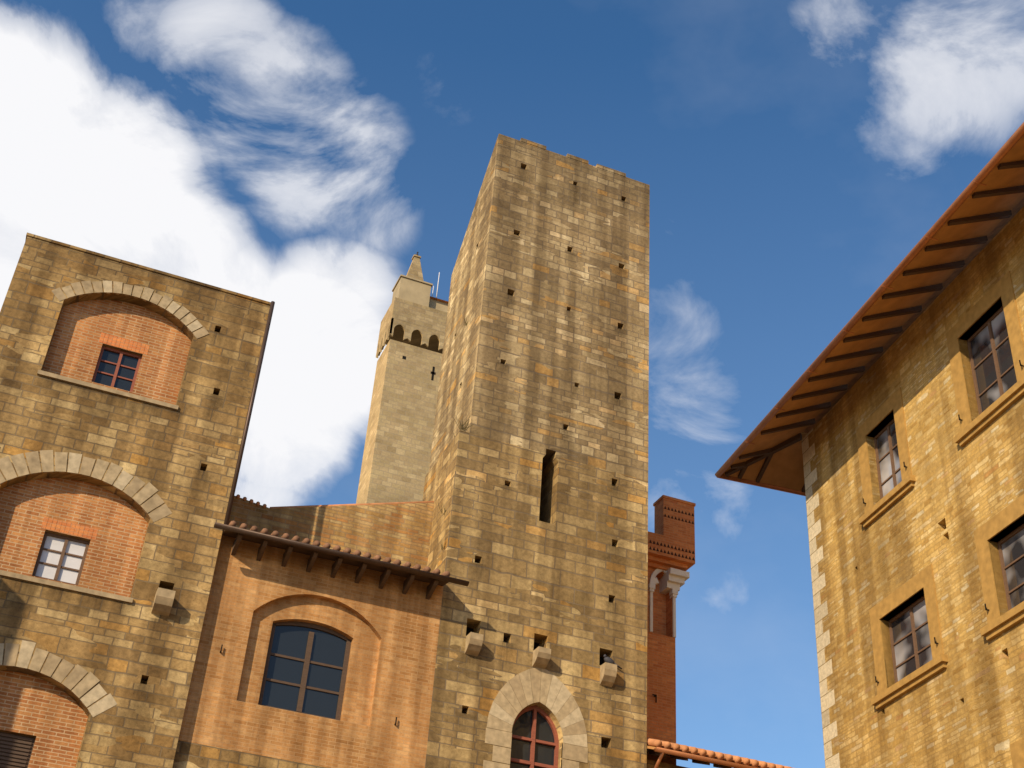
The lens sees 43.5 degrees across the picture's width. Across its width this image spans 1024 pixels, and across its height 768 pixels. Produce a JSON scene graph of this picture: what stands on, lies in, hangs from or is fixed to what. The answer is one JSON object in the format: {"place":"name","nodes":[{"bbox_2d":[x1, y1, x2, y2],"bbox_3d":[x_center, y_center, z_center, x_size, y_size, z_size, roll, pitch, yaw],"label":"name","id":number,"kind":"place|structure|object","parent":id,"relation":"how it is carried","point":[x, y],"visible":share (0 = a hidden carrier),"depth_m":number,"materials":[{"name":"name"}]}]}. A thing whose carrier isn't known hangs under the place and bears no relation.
{"place":"outdoors","nodes":[
{"label":"outdoors","id":0,"kind":"place"},
{"bbox_2d":[178,535,442,767],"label":"building wall","id":1,"kind":"structure","parent":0,"point":[390,630],"depth_m":27.70,"materials":[{"name":"orange brick"}]},
{"bbox_2d":[258,621,351,720],"bbox_3d":[-4.464,6.174,27.746,1.820,2.110,0.078,16,-36,-16],"label":"house window","id":2,"kind":"structure","parent":1,"relation":"in","point":[306,668],"depth_m":27.75,"materials":[{"name":"glass"}]},
{"bbox_2d":[231,533,438,599],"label":"roof brackets","id":3,"kind":"object","parent":1,"relation":"attached to","point":[408,581],"visible":1,"depth_m":28.56,"materials":[{"name":"brown wood"}]},
{"bbox_2d":[222,530,448,585],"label":"house roof deck","id":4,"kind":"structure","parent":3,"relation":"on","point":[326,556],"depth_m":28.68,"materials":[{"name":"brown wood"}]},
{"bbox_2d":[214,522,468,585],"bbox_3d":[-3.692,3.795,28.329,5.830,0.086,0.170,16,-36,-16],"label":"house gutter","id":5,"kind":"object","parent":4,"relation":"attached to","point":[337,553],"visible":1,"depth_m":28.25,"materials":[{"name":"brown metal"}]},
{"bbox_2d":[228,496,433,569],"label":"wall","id":6,"kind":"structure","parent":0,"point":[400,532],"depth_m":31.25,"materials":[{"name":"beige stone"}]},
{"bbox_2d":[236,494,433,508],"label":"roof tiles","id":7,"kind":"object","parent":6,"relation":"on","point":[251,501],"visible":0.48,"depth_m":31.36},
{"bbox_2d":[229,521,449,576],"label":"roof tiles","id":8,"kind":"object","parent":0,"point":[338,548],"visible":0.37,"depth_m":28.46,"materials":[{"name":"orange ceramic"}]},
{"bbox_2d":[392,274,447,311],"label":"parapet","id":9,"kind":"structure","parent":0,"point":[413,290],"depth_m":72.86,"materials":[{"name":"beige stone"}]},
{"bbox_2d":[406,254,423,280],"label":"spire","id":10,"kind":"structure","parent":9,"relation":"on","point":[415,270],"depth_m":74.08,"materials":[{"name":"beige stone"}]},
{"bbox_2d":[432,272,439,297],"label":"antenna","id":11,"kind":"object","parent":9,"relation":"on","point":[437,286],"visible":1,"depth_m":74.14,"materials":[{"name":"white metal"}]},
{"bbox_2d":[0,0,1023,767],"label":"sky","id":12,"kind":"structure","parent":0,"point":[299,156],"materials":[{"name":"blue"}]},
{"bbox_2d":[649,749,731,767],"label":"roof rafters","id":13,"kind":"object","parent":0,"point":[652,752],"visible":0.76,"depth_m":29.90,"materials":[{"name":"brown wood"}]},
{"bbox_2d":[647,746,733,767],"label":"rafter ends","id":14,"kind":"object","parent":13,"relation":"on","point":[650,747],"depth_m":29.57,"materials":[{"name":"brown wood"}]},
{"bbox_2d":[647,738,791,767],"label":"low house roof tiles","id":15,"kind":"object","parent":14,"relation":"on","point":[705,753],"visible":0.63,"depth_m":29.79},
{"bbox_2d":[801,206,1023,767],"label":"palazzo walls","id":16,"kind":"structure","parent":0,"point":[964,708],"depth_m":31.18,"materials":[{"name":"beige stone"}]},
{"bbox_2d":[723,135,1023,490],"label":"roof soffit","id":17,"kind":"structure","parent":16,"relation":"on","point":[785,468],"depth_m":33.31,"materials":[{"name":"brown wood"}]},
{"bbox_2d":[715,122,1023,495],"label":"roof edge","id":18,"kind":"object","parent":17,"relation":"attached to","point":[980,177],"visible":0.8,"depth_m":32.01,"materials":[{"name":"brown wood"}]},
{"bbox_2d":[745,181,986,443],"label":"palazzo gutter straps","id":19,"kind":"object","parent":18,"relation":"attached to","point":[882,286],"visible":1,"depth_m":31.37,"materials":[{"name":"orange metal"}]},
{"bbox_2d":[725,160,1023,491],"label":"rafters","id":20,"kind":"object","parent":17,"relation":"attached to","point":[757,456],"visible":0.74,"depth_m":33.59,"materials":[{"name":"brown wood"}]},
{"bbox_2d":[874,419,901,498],"bbox_3d":[9.974,2.035,33.586,0.078,2.300,1.450,12,-35,-11],"label":"window","id":21,"kind":"structure","parent":16,"relation":"attached to","point":[887,460],"depth_m":33.89,"materials":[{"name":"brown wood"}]},
{"bbox_2d":[888,596,931,682],"bbox_3d":[9.666,6.187,30.727,0.078,1.900,2.050,12,-35,-11],"label":"window","id":22,"kind":"structure","parent":16,"relation":"attached to","point":[910,640],"depth_m":30.99,"materials":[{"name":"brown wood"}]},
{"bbox_2d":[856,271,1023,767],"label":"window surrounds","id":23,"kind":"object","parent":16,"relation":"attached to","point":[1002,288],"depth_m":30.20,"materials":[{"name":"beige stone"}]},
{"bbox_2d":[863,360,1023,682],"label":"shutter hooks","id":24,"kind":"object","parent":16,"relation":"attached to","point":[876,681],"visible":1,"depth_m":30.25,"materials":[{"name":"grey metal"}]},
{"bbox_2d":[967,306,1016,414],"bbox_3d":[11.292,-0.467,29.863,0.078,2.550,1.800,12,-35,-11],"label":"window","id":25,"kind":"structure","parent":16,"relation":"attached to","point":[992,363],"depth_m":30.12,"materials":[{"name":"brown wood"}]},
{"bbox_2d":[997,524,1023,610],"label":"window","id":26,"kind":"structure","parent":16,"relation":"attached to","point":[1011,549],"depth_m":27.63,"materials":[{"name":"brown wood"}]},
{"label":"ground","id":27,"kind":"structure","parent":0,"visible":0},
{"bbox_2d":[0,233,270,767],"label":"house stone","id":28,"kind":"object","parent":27,"relation":"on","point":[122,652],"visible":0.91,"depth_m":27.91,"materials":[{"name":"beige stone"}]},
{"bbox_2d":[32,532,89,584],"bbox_3d":[-9.413,3.672,26.780,0.930,1.060,0.078,16,-36,-16],"label":"house window","id":29,"kind":"structure","parent":28,"relation":"attached to","point":[60,558],"depth_m":26.79,"materials":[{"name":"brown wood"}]},
{"bbox_2d":[0,370,178,616],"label":"stone ledges","id":30,"kind":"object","parent":28,"relation":"attached to","point":[163,602],"depth_m":26.46,"materials":[{"name":"beige stone"}]},
{"bbox_2d":[0,300,190,767],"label":"brick arch infill","id":31,"kind":"object","parent":28,"relation":"attached to","point":[52,718],"visible":0.91,"depth_m":27.25,"materials":[{"name":"orange brick"}]},
{"bbox_2d":[0,731,35,767],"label":"louvered shutter","id":32,"kind":"object","parent":31,"relation":"in","point":[16,750],"visible":1,"depth_m":24.57,"materials":[{"name":"brown wood"}]},
{"bbox_2d":[41,333,149,539],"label":"brick lintels","id":33,"kind":"object","parent":31,"relation":"in","point":[78,526],"visible":1,"depth_m":27.18,"materials":[{"name":"orange brick"}]},
{"bbox_2d":[0,281,208,716],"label":"stone arches","id":34,"kind":"structure","parent":28,"relation":"attached to","point":[78,673],"depth_m":27.40,"materials":[{"name":"beige stone"}]},
{"bbox_2d":[92,346,141,391],"bbox_3d":[-9.083,-0.309,29.478,0.920,1.060,0.078,16,-36,-16],"label":"house window","id":35,"kind":"structure","parent":28,"relation":"attached to","point":[118,369],"depth_m":29.50,"materials":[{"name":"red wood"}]},
{"bbox_2d":[222,301,274,531],"bbox_3d":[-6.064,0.601,29.711,0.095,6.300,0.100,16,-36,-16],"label":"house downpipe","id":36,"kind":"object","parent":28,"relation":"attached to","point":[244,436],"visible":0.97,"depth_m":29.57,"materials":[{"name":"brown metal"}]},
{"bbox_2d":[172,740,326,767],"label":"lower wall","id":37,"kind":"structure","parent":27,"relation":"on","point":[191,755],"depth_m":25.80,"materials":[{"name":"beige stone"}]},
{"bbox_2d":[356,297,446,503],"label":"stone tower","id":38,"kind":"structure","parent":27,"relation":"on","point":[397,448],"depth_m":68.33,"materials":[{"name":"beige stone"}]},
{"bbox_2d":[376,318,444,357],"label":"arched corbel table","id":39,"kind":"object","parent":38,"relation":"attached to","point":[410,328],"visible":0.66,"depth_m":71.10,"materials":[{"name":"beige stone"}]},
{"bbox_2d":[402,356,435,379],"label":"wall openings","id":40,"kind":"object","parent":38,"relation":"in","point":[433,373],"visible":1,"depth_m":70.07,"materials":[{"name":"black"}]},
{"bbox_2d":[423,430,647,767],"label":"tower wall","id":41,"kind":"structure","parent":27,"relation":"on","point":[553,555],"depth_m":30.69,"materials":[{"name":"beige stone"}]},
{"bbox_2d":[15,185,625,747],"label":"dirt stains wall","id":42,"kind":"structure","parent":41,"relation":"attached to","point":[203,471],"depth_m":28.63,"materials":[{"name":"black"}]},
{"bbox_2d":[437,316,474,549],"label":"tower wall plants","id":43,"kind":"object","parent":41,"relation":"attached to","point":[463,428],"visible":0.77,"depth_m":32.06,"materials":[{"name":"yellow plant"}]},
{"bbox_2d":[510,705,558,767],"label":"arched window","id":44,"kind":"structure","parent":41,"relation":"attached to","point":[535,742],"depth_m":28.91,"materials":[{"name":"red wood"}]},
{"bbox_2d":[483,667,587,767],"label":"tower arch voussoirs","id":45,"kind":"object","parent":41,"relation":"attached to","point":[517,695],"visible":1,"depth_m":28.99,"materials":[{"name":"beige stone"}]},
{"bbox_2d":[429,134,649,480],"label":"tower","id":46,"kind":"structure","parent":41,"relation":"on","point":[547,243],"depth_m":35.46,"materials":[{"name":"beige stone"}]},
{"bbox_2d":[520,138,625,176],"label":"parapet stones","id":47,"kind":"object","parent":46,"relation":"on","point":[575,158],"visible":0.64,"depth_m":38.74,"materials":[{"name":"beige stone"}]},
{"bbox_2d":[465,632,616,686],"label":"stone corbels","id":48,"kind":"object","parent":41,"relation":"attached to","point":[541,656],"visible":1,"depth_m":29.46,"materials":[{"name":"beige stone"}]},
{"bbox_2d":[604,654,621,669],"bbox_3d":[2.378,6.566,30.322,0.490,0.270,0.150,16,-36,-16],"label":"pigeon on corbel","id":49,"kind":"object","parent":48,"relation":"on","point":[608,659],"visible":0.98,"depth_m":30.26,"materials":[{"name":"grey"}]},
{"bbox_2d":[647,567,675,764],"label":"brick wall","id":50,"kind":"structure","parent":27,"relation":"on","point":[661,683],"depth_m":34.30,"materials":[{"name":"brick"}]},
{"bbox_2d":[648,569,677,637],"bbox_3d":[4.157,5.975,35.486,0.890,2.060,0.200,16,-36,-16],"label":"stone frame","id":51,"kind":"object","parent":50,"relation":"attached to","point":[653,582],"visible":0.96,"depth_m":35.45,"materials":[{"name":"grey stone"}]},
{"bbox_2d":[648,495,695,594],"bbox_3d":[2.688,5.011,37.289,3.900,2.680,3.870,16,-36,-16],"label":"brick turret","id":52,"kind":"object","parent":50,"relation":"on","point":[674,532],"visible":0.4,"depth_m":36.14,"materials":[{"name":"red brick"}]},
{"bbox_2d":[649,506,694,560],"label":"brick dentils","id":53,"kind":"object","parent":52,"relation":"attached to","point":[675,546],"visible":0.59,"depth_m":36.05,"materials":[{"name":"red brick"}]},
{"bbox_2d":[647,760,686,767],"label":"wall","id":54,"kind":"structure","parent":27,"relation":"on","point":[650,763],"depth_m":29.96,"materials":[{"name":"brown stone"}]},
{"bbox_2d":[654,747,757,767],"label":"low house gutter","id":55,"kind":"object","parent":54,"relation":"on","point":[662,751],"visible":1,"depth_m":29.40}
]}

